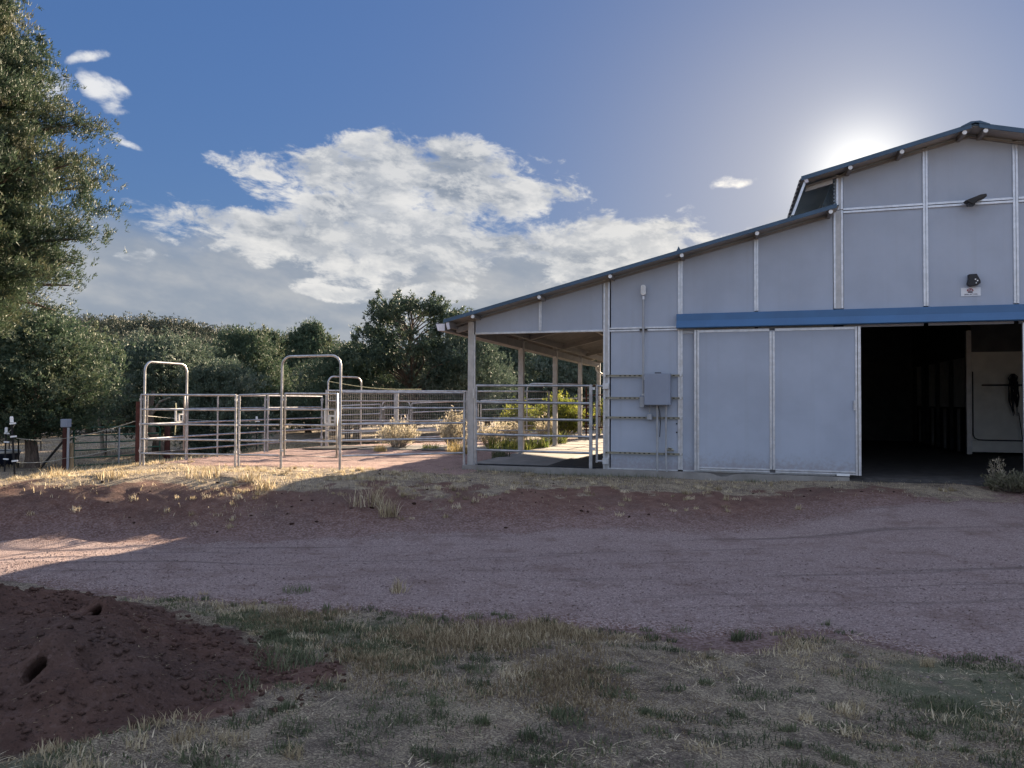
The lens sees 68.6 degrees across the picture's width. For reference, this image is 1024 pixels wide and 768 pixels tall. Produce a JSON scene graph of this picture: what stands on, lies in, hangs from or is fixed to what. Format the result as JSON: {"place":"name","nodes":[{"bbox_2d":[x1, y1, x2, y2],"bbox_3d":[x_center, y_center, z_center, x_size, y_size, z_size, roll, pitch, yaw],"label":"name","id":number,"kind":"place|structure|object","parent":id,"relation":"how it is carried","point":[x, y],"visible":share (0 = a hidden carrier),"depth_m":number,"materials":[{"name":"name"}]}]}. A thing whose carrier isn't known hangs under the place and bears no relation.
{"place":"outdoors","nodes":[
{"label":"outdoors","id":0,"kind":"place"},
{"bbox_2d":[0,421,1023,767],"bbox_3d":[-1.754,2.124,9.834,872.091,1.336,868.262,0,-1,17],"label":"ground","id":1,"kind":"structure","parent":0,"point":[98,517],"depth_m":4.89,"materials":[{"name":"soil"}]},
{"bbox_2d":[0,449,20,466],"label":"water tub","id":2,"kind":"object","parent":1,"relation":"on","point":[9,456],"visible":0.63,"depth_m":24.77,"materials":[{"name":"black plastic"}]},
{"bbox_2d":[9,416,17,476],"bbox_3d":[-12.393,1.637,18.720,0.192,1.670,0.090,-6,-3,17],"label":"fence post","id":3,"kind":"object","parent":1,"relation":"on","point":[11,423],"visible":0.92,"depth_m":18.72,"materials":[{"name":"metal"}]},
{"bbox_2d":[39,466,75,476],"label":"dry weed","id":4,"kind":"object","parent":1,"relation":"on","point":[59,473],"visible":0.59,"depth_m":13.00,"materials":[{"name":"beige plant"}]},
{"bbox_2d":[0,0,131,338],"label":"juniper tree","id":5,"kind":"object","parent":1,"relation":"on","point":[26,227],"visible":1,"depth_m":10.37,"materials":[{"name":"green plant"}]},
{"bbox_2d":[60,419,71,469],"bbox_3d":[-13.265,1.901,22.312,0.220,1.720,0.190,0,-1,17],"label":"gate post","id":6,"kind":"object","parent":1,"relation":"on","point":[65,424],"visible":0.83,"depth_m":22.25,"materials":[{"name":"metal"}]},
{"bbox_2d":[69,443,73,468],"bbox_3d":[-13.174,2.264,22.453,0.120,1.000,0.120,0,-1,17],"label":"gate post","id":7,"kind":"object","parent":1,"relation":"on","point":[71,453],"visible":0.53,"depth_m":22.41,"materials":[{"name":"brown wood"}]},
{"bbox_2d":[0,307,160,467],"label":"juniper tree","id":8,"kind":"object","parent":1,"relation":"on","point":[43,378],"visible":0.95,"depth_m":23.34,"materials":[{"name":"green plant"}]},
{"bbox_2d":[66,353,124,432],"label":"juniper tree","id":9,"kind":"object","parent":1,"relation":"on","point":[84,430],"visible":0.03,"depth_m":53.38,"materials":[{"name":"green plant"}]},
{"bbox_2d":[98,413,108,455],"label":"dead branch","id":10,"kind":"object","parent":1,"relation":"on","point":[102,446],"visible":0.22,"depth_m":30.67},
{"bbox_2d":[92,466,127,479],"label":"dry weed","id":11,"kind":"object","parent":1,"relation":"on","point":[103,473],"visible":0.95,"depth_m":12.09,"materials":[{"name":"beige plant"}]},
{"bbox_2d":[73,425,160,466],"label":"green gate","id":12,"kind":"structure","parent":1,"relation":"on","point":[119,441],"depth_m":25.59,"materials":[{"name":"metal"}]},
{"bbox_2d":[135,402,139,464],"bbox_3d":[-9.459,1.355,19.017,0.150,1.820,0.150,0,-1,17],"label":"gate post","id":13,"kind":"object","parent":1,"relation":"on","point":[137,431],"visible":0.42,"depth_m":18.95,"materials":[{"name":"metal"}]},
{"bbox_2d":[0,585,275,761],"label":"dirt mound","id":14,"kind":"object","parent":1,"relation":"on","point":[49,660],"visible":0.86,"depth_m":3.93,"materials":[{"name":"soil"}]},
{"bbox_2d":[0,583,346,758],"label":"mound crumbs","id":15,"kind":"object","parent":14,"relation":"on","point":[174,645],"visible":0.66,"depth_m":4.28,"materials":[{"name":"soil"}]},
{"bbox_2d":[148,391,175,458],"bbox_3d":[-13.269,1.668,28.446,1.243,2.828,0.380,0,-1,6],"label":"leaning trunk","id":16,"kind":"object","parent":1,"relation":"on","point":[150,414],"visible":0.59,"depth_m":28.37,"materials":[{"name":"brown plant"}]},
{"bbox_2d":[142,361,187,464],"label":"bow gate","id":17,"kind":"structure","parent":1,"relation":"on","point":[177,420],"depth_m":17.21,"materials":[{"name":"metal"}]},
{"bbox_2d":[164,426,169,460],"bbox_3d":[-12.456,2.256,27.129,0.200,1.450,0.200,0,-1,17],"label":"gate post","id":18,"kind":"object","parent":1,"relation":"on","point":[166,442],"visible":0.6,"depth_m":27.05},
{"bbox_2d":[85,325,249,452],"bbox_3d":[-15.406,0.389,32.246,8.574,5.762,8.966,0,-1,-8],"label":"juniper tree","id":19,"kind":"object","parent":1,"relation":"on","point":[176,349],"visible":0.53,"depth_m":30.48,"materials":[{"name":"green plant"}]},
{"bbox_2d":[139,394,236,466],"bbox_3d":[-6.999,1.006,16.205,2.241,1.580,0.090,0,-1,8],"label":"corral panel","id":20,"kind":"object","parent":1,"relation":"on","point":[141,424],"visible":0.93,"depth_m":16.18,"materials":[{"name":"metal"}]},
{"bbox_2d":[0,468,406,525],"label":"bank weeds","id":21,"kind":"object","parent":1,"relation":"on","point":[310,476],"visible":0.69,"depth_m":12.29,"materials":[{"name":"beige plant"}]},
{"bbox_2d":[184,463,223,478],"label":"dry weed","id":22,"kind":"object","parent":1,"relation":"on","point":[209,471],"visible":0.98,"depth_m":12.44,"materials":[{"name":"beige plant"}]},
{"bbox_2d":[0,438,421,479],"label":"pasture grass","id":23,"kind":"structure","parent":1,"relation":"on","point":[157,459],"depth_m":29.53,"materials":[{"name":"plant"}]},
{"bbox_2d":[154,354,292,453],"bbox_3d":[-11.545,0.912,30.205,5.160,4.385,5.726,1,-1,-12],"label":"juniper tree","id":24,"kind":"object","parent":1,"relation":"on","point":[229,378],"visible":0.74,"depth_m":29.64,"materials":[{"name":"green plant"}]},
{"bbox_2d":[187,395,265,459],"bbox_3d":[-7.161,1.063,18.975,0.045,1.590,2.707,0,-1,23],"label":"corral panel","id":25,"kind":"object","parent":1,"relation":"on","point":[218,421],"visible":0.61,"depth_m":18.78,"materials":[{"name":"metal"}]},
{"bbox_2d":[197,669,260,700],"bbox_3d":[-1.560,1.698,4.111,0.481,0.206,0.418,0,-1,17],"label":"grass tuft","id":26,"kind":"object","parent":1,"relation":"on","point":[249,685],"visible":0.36,"depth_m":4.12,"materials":[{"name":"plant"}]},
{"bbox_2d":[233,468,265,481],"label":"dry weed","id":27,"kind":"object","parent":1,"relation":"on","point":[249,478],"visible":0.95,"depth_m":12.28,"materials":[{"name":"beige plant"}]},
{"bbox_2d":[201,322,305,442],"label":"juniper tree","id":28,"kind":"object","parent":1,"relation":"on","point":[253,347],"visible":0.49,"depth_m":41.04,"materials":[{"name":"green plant"}]},
{"bbox_2d":[237,393,279,466],"bbox_3d":[-5.339,0.992,15.804,1.135,1.605,0.090,0,-1,26],"label":"corral panel","id":29,"kind":"object","parent":1,"relation":"on","point":[239,439],"visible":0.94,"depth_m":15.88,"materials":[{"name":"metal"}]},
{"bbox_2d":[250,474,276,490],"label":"dry weed","id":30,"kind":"object","parent":1,"relation":"on","point":[264,486],"visible":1,"depth_m":11.90,"materials":[{"name":"beige plant"}]},
{"bbox_2d":[237,327,309,432],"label":"juniper tree","id":31,"kind":"object","parent":1,"relation":"on","point":[271,332],"visible":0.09,"depth_m":53.60,"materials":[{"name":"green plant"}]},
{"bbox_2d":[250,636,334,672],"bbox_3d":[-1.414,1.752,4.685,0.591,0.255,0.561,0,-1,17],"label":"grass tuft","id":32,"kind":"object","parent":1,"relation":"on","point":[291,660],"visible":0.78,"depth_m":4.71,"materials":[{"name":"plant"}]},
{"bbox_2d":[266,395,322,451],"bbox_3d":[-6.155,1.118,21.412,0.090,1.580,2.468,0,-1,22],"label":"corral panel","id":33,"kind":"object","parent":1,"relation":"on","point":[268,431],"visible":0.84,"depth_m":21.23,"materials":[{"name":"metal"}]},
{"bbox_2d":[270,316,340,432],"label":"juniper tree","id":34,"kind":"object","parent":1,"relation":"on","point":[310,338],"visible":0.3,"depth_m":53.41,"materials":[{"name":"green plant"}]},
{"bbox_2d":[280,354,341,469],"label":"bow gate","id":35,"kind":"structure","parent":1,"relation":"on","point":[335,423],"depth_m":15.22,"materials":[{"name":"metal"}]},
{"bbox_2d":[274,359,373,435],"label":"juniper tree","id":36,"kind":"object","parent":1,"relation":"on","point":[294,398],"visible":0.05,"depth_m":47.94,"materials":[{"name":"green plant"}]},
{"bbox_2d":[327,376,361,445],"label":"bow gate","id":37,"kind":"structure","parent":1,"relation":"on","point":[360,398],"depth_m":23.38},
{"bbox_2d":[283,342,406,443],"bbox_3d":[-8.495,0.554,38.992,6.258,5.647,6.764,0,-1,-5],"label":"oak tree","id":38,"kind":"object","parent":1,"relation":"on","point":[322,372],"visible":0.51,"depth_m":37.70,"materials":[{"name":"green plant"}]},
{"bbox_2d":[287,370,405,438],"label":"juniper tree","id":39,"kind":"object","parent":1,"relation":"on","point":[355,434],"visible":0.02,"depth_m":44.41,"materials":[{"name":"green plant"}]},
{"bbox_2d":[338,404,380,443],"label":"corral panel","id":40,"kind":"object","parent":1,"relation":"on","point":[364,422],"visible":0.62,"depth_m":29.71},
{"bbox_2d":[325,390,395,445],"bbox_3d":[-4.566,1.078,22.672,2.116,1.792,0.065,0,-1,-2],"label":"panel","id":41,"kind":"object","parent":1,"relation":"on","point":[350,417],"visible":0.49,"depth_m":22.65,"materials":[{"name":"metal"}]},
{"bbox_2d":[340,484,388,506],"bbox_3d":[-2.200,1.661,11.392,0.897,0.383,0.789,1,-1,-22],"label":"dry weed","id":42,"kind":"object","parent":1,"relation":"on","point":[375,494],"visible":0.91,"depth_m":11.36,"materials":[{"name":"beige plant"}]},
{"bbox_2d":[156,438,577,474],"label":"gravel yard","id":43,"kind":"structure","parent":1,"relation":"on","point":[437,463],"depth_m":17.42,"materials":[{"name":"gravel"}]},
{"bbox_2d":[302,445,389,448],"bbox_3d":[-4.687,1.808,21.417,1.800,0.070,1.800,0,-1,17],"label":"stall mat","id":44,"kind":"object","parent":43,"relation":"on","point":[342,447],"visible":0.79,"depth_m":21.09,"materials":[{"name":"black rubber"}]},
{"bbox_2d":[372,416,422,447],"bbox_3d":[-3.184,1.334,21.292,1.277,0.975,1.225,1,-2,-37],"label":"shrub","id":45,"kind":"object","parent":43,"relation":"on","point":[400,433],"visible":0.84,"depth_m":21.13,"materials":[{"name":"beige plant"}]},
{"bbox_2d":[357,445,442,450],"bbox_3d":[-3.099,1.815,21.481,1.600,0.052,2.550,0,-1,17],"label":"stall mat","id":46,"kind":"object","parent":43,"relation":"on","point":[414,447],"visible":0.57,"depth_m":20.89,"materials":[{"name":"rubber"}]},
{"bbox_2d":[411,400,478,439],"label":"corral panel","id":47,"kind":"object","parent":43,"relation":"on","point":[440,419],"visible":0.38,"depth_m":30.14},
{"bbox_2d":[435,405,467,446],"bbox_3d":[-1.721,1.224,21.773,1.127,1.269,0.996,0,-1,17],"label":"shrub","id":48,"kind":"object","parent":43,"relation":"on","point":[450,430],"visible":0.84,"depth_m":21.65,"materials":[{"name":"beige plant"}]},
{"bbox_2d":[441,437,466,454],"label":"grass tuft","id":49,"kind":"object","parent":43,"relation":"on","point":[458,448],"visible":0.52,"depth_m":19.46,"materials":[{"name":"plant"}]},
{"bbox_2d":[477,424,503,445],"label":"shrub","id":50,"kind":"object","parent":43,"relation":"on","point":[484,439],"visible":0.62,"depth_m":22.18,"materials":[{"name":"beige plant"}]},
{"bbox_2d":[480,436,515,448],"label":"grass tuft","id":51,"kind":"object","parent":43,"relation":"on","point":[494,445],"visible":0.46,"depth_m":21.19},
{"bbox_2d":[480,421,526,439],"bbox_3d":[-0.277,1.573,25.413,1.630,0.887,1.403,0,-1,17],"label":"shrub","id":52,"kind":"object","parent":43,"relation":"on","point":[512,426],"visible":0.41,"depth_m":25.21,"materials":[{"name":"beige plant"}]},
{"bbox_2d":[480,398,546,439],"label":"corral panel","id":53,"kind":"object","parent":43,"relation":"on","point":[506,409],"visible":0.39,"depth_m":30.28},
{"bbox_2d":[497,436,534,449],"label":"grass tuft","id":54,"kind":"object","parent":43,"relation":"on","point":[513,445],"visible":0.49,"depth_m":20.83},
{"bbox_2d":[524,433,554,448],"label":"grass tuft","id":55,"kind":"object","parent":43,"relation":"on","point":[540,443],"visible":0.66,"depth_m":22.02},
{"bbox_2d":[535,412,560,441],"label":"shrub","id":56,"kind":"object","parent":43,"relation":"on","point":[545,425],"visible":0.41,"depth_m":25.29,"materials":[{"name":"beige plant"}]},
{"bbox_2d":[529,390,588,437],"bbox_3d":[1.781,1.118,29.044,2.378,2.053,2.620,1,-1,-11],"label":"bush","id":57,"kind":"object","parent":43,"relation":"on","point":[565,411],"visible":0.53,"depth_m":28.60,"materials":[{"name":"green plant"}]},
{"bbox_2d":[373,495,404,517],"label":"dry weed","id":58,"kind":"object","parent":1,"relation":"on","point":[386,508],"visible":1,"depth_m":11.02,"materials":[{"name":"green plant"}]},
{"bbox_2d":[381,402,410,443],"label":"panel","id":59,"kind":"structure","parent":1,"relation":"on","point":[384,414],"depth_m":29.94,"materials":[{"name":"metal"}]},
{"bbox_2d":[342,391,465,464],"bbox_3d":[-2.198,0.942,15.506,2.592,1.580,0.053,1,-1,-22],"label":"corral panel","id":60,"kind":"object","parent":1,"relation":"on","point":[463,408],"visible":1,"depth_m":15.53,"materials":[{"name":"metal"}]},
{"bbox_2d":[323,289,491,442],"bbox_3d":[-4.958,-0.839,37.835,9.092,8.177,9.243,1,-1,-29],"label":"oak tree","id":61,"kind":"object","parent":1,"relation":"on","point":[387,352],"visible":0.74,"depth_m":36.38,"materials":[{"name":"green plant"}]},
{"bbox_2d":[396,390,467,444],"bbox_3d":[-2.425,1.090,22.801,2.162,1.792,0.065,0,-1,-4],"label":"panel","id":62,"kind":"object","parent":1,"relation":"on","point":[417,404],"visible":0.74,"depth_m":22.77,"materials":[{"name":"metal"}]},
{"bbox_2d":[386,333,527,439],"bbox_3d":[-2.688,0.036,38.369,7.031,6.164,7.352,0,-1,27],"label":"oak tree","id":63,"kind":"object","parent":1,"relation":"on","point":[484,375],"visible":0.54,"depth_m":36.97,"materials":[{"name":"green plant"}]},
{"bbox_2d":[3,468,929,532],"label":"clods","id":64,"kind":"object","parent":1,"relation":"on","point":[414,503],"visible":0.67,"depth_m":11.61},
{"bbox_2d":[0,459,965,529],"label":"bank grass","id":65,"kind":"structure","parent":1,"relation":"on","point":[171,468],"depth_m":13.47,"materials":[{"name":"plant"}]},
{"bbox_2d":[0,473,1023,715],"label":"loose stones","id":66,"kind":"object","parent":1,"relation":"on","point":[937,651],"visible":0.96,"depth_m":7.34,"materials":[{"name":"gravel"}]},
{"bbox_2d":[0,596,1023,767],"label":"straw","id":67,"kind":"object","parent":1,"relation":"on","point":[607,714],"visible":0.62,"depth_m":3.82,"materials":[{"name":"beige plant"}]},
{"bbox_2d":[477,391,549,445],"bbox_3d":[-0.087,1.102,23.059,2.530,1.802,0.066,0,-1,-8],"label":"panel","id":68,"kind":"object","parent":1,"relation":"on","point":[525,427],"visible":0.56,"depth_m":23.09,"materials":[{"name":"metal"}]},
{"bbox_2d":[498,396,541,438],"bbox_3d":[0.270,1.364,30.900,2.028,1.825,1.889,0,-1,17],"label":"bush","id":69,"kind":"object","parent":1,"relation":"on","point":[511,411],"visible":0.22,"depth_m":30.55,"materials":[{"name":"green plant"}]},
{"bbox_2d":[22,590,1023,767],"bbox_3d":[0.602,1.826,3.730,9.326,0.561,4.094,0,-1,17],"label":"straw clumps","id":70,"kind":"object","parent":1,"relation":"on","point":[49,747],"visible":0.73,"depth_m":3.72,"materials":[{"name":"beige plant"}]},
{"bbox_2d":[24,596,1023,767],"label":"green grass","id":71,"kind":"structure","parent":1,"relation":"on","point":[429,720],"depth_m":4.11,"materials":[{"name":"plant"}]},
{"bbox_2d":[487,344,577,416],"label":"juniper tree","id":72,"kind":"object","parent":1,"relation":"on","point":[513,354],"visible":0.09,"depth_m":55.22,"materials":[{"name":"green plant"}]},
{"bbox_2d":[526,383,581,439],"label":"bow gate","id":73,"kind":"structure","parent":1,"relation":"on","point":[563,384],"depth_m":26.35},
{"bbox_2d":[513,352,602,428],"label":"juniper tree","id":74,"kind":"object","parent":1,"relation":"on","point":[567,372],"visible":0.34,"depth_m":51.54,"materials":[{"name":"green plant"}]},
{"bbox_2d":[448,466,766,482],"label":"wall grass","id":75,"kind":"structure","parent":1,"relation":"on","point":[646,476],"depth_m":14.78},
{"bbox_2d":[436,120,1023,475],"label":"barn","id":76,"kind":"structure","parent":1,"relation":"on","point":[830,322],"depth_m":14.29,"materials":[{"name":"metal"}]},
{"bbox_2d":[473,384,594,468],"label":"carport gate","id":77,"kind":"structure","parent":76,"relation":"attached to","point":[590,419],"depth_m":15.49,"materials":[{"name":"metal"}]},
{"bbox_2d":[595,383,608,463],"bbox_3d":[1.815,0.796,15.111,0.271,1.630,0.056,0,-1,17],"label":"hinge post","id":78,"kind":"object","parent":76,"relation":"attached to","point":[605,460],"visible":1,"depth_m":15.11,"materials":[{"name":"metal"}]},
{"bbox_2d":[604,451,681,455],"bbox_3d":[2.586,1.375,14.873,1.540,0.044,0.034,0,-1,17],"label":"strut channel","id":79,"kind":"object","parent":76,"relation":"attached to","point":[641,453],"visible":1,"depth_m":14.88,"materials":[{"name":"metal"}]},
{"bbox_2d":[604,416,681,418],"bbox_3d":[2.590,0.670,14.889,1.540,0.044,0.034,0,-1,17],"label":"strut channel","id":80,"kind":"object","parent":76,"relation":"attached to","point":[616,417],"visible":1,"depth_m":14.94,"materials":[{"name":"metal"}]},
{"bbox_2d":[604,374,681,376],"bbox_3d":[2.593,-0.165,14.908,1.540,0.044,0.034,0,-1,17],"label":"strut channel","id":81,"kind":"object","parent":76,"relation":"attached to","point":[676,375],"visible":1,"depth_m":14.97,"materials":[{"name":"metal"}]},
{"bbox_2d":[644,372,670,436],"bbox_3d":[2.841,0.404,14.675,0.512,1.265,0.236,0,-1,17],"label":"electrical cabinet","id":82,"kind":"object","parent":81,"relation":"attached to","point":[657,388],"visible":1,"depth_m":14.57,"materials":[{"name":"metal"}]},
{"bbox_2d":[656,405,657,470],"bbox_3d":[2.845,1.177,14.711,0.044,1.540,0.052,0,-1,17],"label":"conduit","id":83,"kind":"object","parent":82,"relation":"attached to","point":[656,437],"visible":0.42,"depth_m":14.70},
{"bbox_2d":[665,405,667,471],"bbox_3d":[3.039,1.188,14.647,0.108,1.564,0.042,0,-1,29],"label":"conduit","id":84,"kind":"object","parent":82,"relation":"attached to","point":[666,438],"visible":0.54,"depth_m":14.65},
{"bbox_2d":[640,296,646,394],"bbox_3d":[2.601,-0.738,14.868,0.150,1.995,0.080,0,-1,17],"label":"conduit","id":85,"kind":"object","parent":76,"relation":"attached to","point":[643,329],"visible":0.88,"depth_m":14.85,"materials":[{"name":"metal"}]},
{"bbox_2d":[694,326,861,475],"bbox_3d":[4.944,0.314,14.111,2.960,2.742,0.100,0,-1,17],"label":"sliding door","id":86,"kind":"structure","parent":76,"relation":"in","point":[782,400],"depth_m":14.10,"materials":[{"name":"metal"}]},
{"bbox_2d":[857,363,912,440],"bbox_3d":[12.489,0.578,27.676,4.240,2.964,0.050,0,-1,17],"label":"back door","id":87,"kind":"structure","parent":76,"relation":"in","point":[886,388],"depth_m":27.30,"materials":[{"name":"black"}]},
{"bbox_2d":[961,287,980,295],"bbox_3d":[8.117,-1.632,13.286,0.310,0.150,0.015,0,-1,17],"label":"sign","id":88,"kind":"object","parent":76,"relation":"attached to","point":[974,291],"visible":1,"depth_m":13.28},
{"bbox_2d":[966,274,980,286],"bbox_3d":[8.134,-1.830,13.224,0.198,0.214,0.140,0,-1,17],"label":"spotlight","id":89,"kind":"object","parent":76,"relation":"attached to","point":[973,280],"visible":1,"depth_m":13.18,"materials":[{"name":"black plastic"}]},
{"bbox_2d":[963,194,986,206],"bbox_3d":[8.115,-3.214,13.185,0.334,0.179,0.250,0,-1,17],"label":"floodlight","id":90,"kind":"object","parent":76,"relation":"attached to","point":[970,202],"visible":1,"depth_m":13.08,"materials":[{"name":"metal"}]},
{"bbox_2d":[982,384,1021,385],"bbox_3d":[14.131,0.028,19.503,3.400,0.044,0.102,0,-1,17],"label":"tie rail","id":91,"kind":"object","parent":76,"relation":"attached to","point":[998,384],"visible":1,"depth_m":19.86,"materials":[{"name":"metal"}]},
{"bbox_2d":[1008,374,1022,441],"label":"halter","id":92,"kind":"object","parent":91,"relation":"hanging from","point":[1013,397],"visible":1,"depth_m":19.67},
{"bbox_2d":[1022,322,1023,475],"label":"sliding door","id":93,"kind":"structure","parent":76,"relation":"in","point":[1022,322],"depth_m":12.94,"materials":[{"name":"metal"}]},
{"bbox_2d":[850,479,987,486],"bbox_3d":[8.096,1.919,13.155,4.020,0.355,0.158,0,-1,17],"label":"door sill","id":94,"kind":"structure","parent":1,"relation":"on","point":[913,482],"depth_m":13.41,"materials":[{"name":"concrete"}]},
{"bbox_2d":[987,458,1008,482],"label":"dry weed","id":95,"kind":"object","parent":1,"relation":"on","point":[994,468],"visible":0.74,"depth_m":12.86,"materials":[{"name":"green plant"}]},
{"bbox_2d":[980,468,1023,493],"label":"tumbleweed","id":96,"kind":"object","parent":1,"relation":"on","point":[1013,482],"visible":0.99,"depth_m":12.58,"materials":[{"name":"plant"}]},
{"bbox_2d":[0,500,1023,663],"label":"road","id":97,"kind":"structure","parent":0,"point":[928,528],"depth_m":7.72,"materials":[{"name":"gravel"}]},
{"bbox_2d":[281,582,310,594],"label":"grass tuft","id":98,"kind":"object","parent":97,"relation":"on","point":[298,589],"visible":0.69,"depth_m":6.89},
{"bbox_2d":[388,574,413,593],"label":"grass tuft","id":99,"kind":"object","parent":97,"relation":"on","point":[398,588],"visible":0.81,"depth_m":6.85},
{"bbox_2d":[155,594,988,665],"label":"edge weeds","id":100,"kind":"object","parent":97,"relation":"on","point":[738,636],"visible":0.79,"depth_m":5.67,"materials":[{"name":"green plant"}]},
{"bbox_2d":[1,596,1023,767],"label":"dry grass","id":101,"kind":"structure","parent":0,"point":[450,633],"depth_m":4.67,"materials":[{"name":"plant"}]},
{"bbox_2d":[7,0,1023,356],"label":"sky","id":102,"kind":"structure","parent":0,"point":[282,164],"materials":[{"name":"blue"}]},
{"bbox_2d":[462,435,849,481],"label":"concrete slab","id":103,"kind":"structure","parent":0,"point":[547,459],"depth_m":15.27,"materials":[{"name":"concrete"}]},
{"bbox_2d":[477,463,595,468],"bbox_3d":[0.488,1.703,15.599,2.540,0.028,0.055,0,-1,17],"label":"threshold strip","id":104,"kind":"object","parent":103,"relation":"on","point":[536,465],"visible":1,"depth_m":15.56,"materials":[{"name":"grey"}]},
{"bbox_2d":[548,454,602,467],"bbox_3d":[1.874,1.749,17.227,1.240,0.022,3.780,0,-1,17],"label":"rubber mat","id":105,"kind":"object","parent":103,"relation":"on","point":[581,460],"visible":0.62,"depth_m":16.45,"materials":[{"name":"rubber"}]},
{"bbox_2d":[585,385,602,434],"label":"corral panel","id":106,"kind":"object","parent":103,"relation":"on","point":[586,426],"visible":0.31,"depth_m":28.01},
{"bbox_2d":[846,440,1022,482],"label":"stable floor","id":107,"kind":"structure","parent":0,"point":[901,460],"depth_m":17.26,"materials":[{"name":"concrete"}]},
{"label":"hill","id":108,"kind":"structure","parent":0,"visible":0},
{"bbox_2d":[18,310,535,375],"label":"woods","id":109,"kind":"object","parent":108,"relation":"on","point":[122,326],"visible":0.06,"depth_m":158.24,"materials":[{"name":"plant"}]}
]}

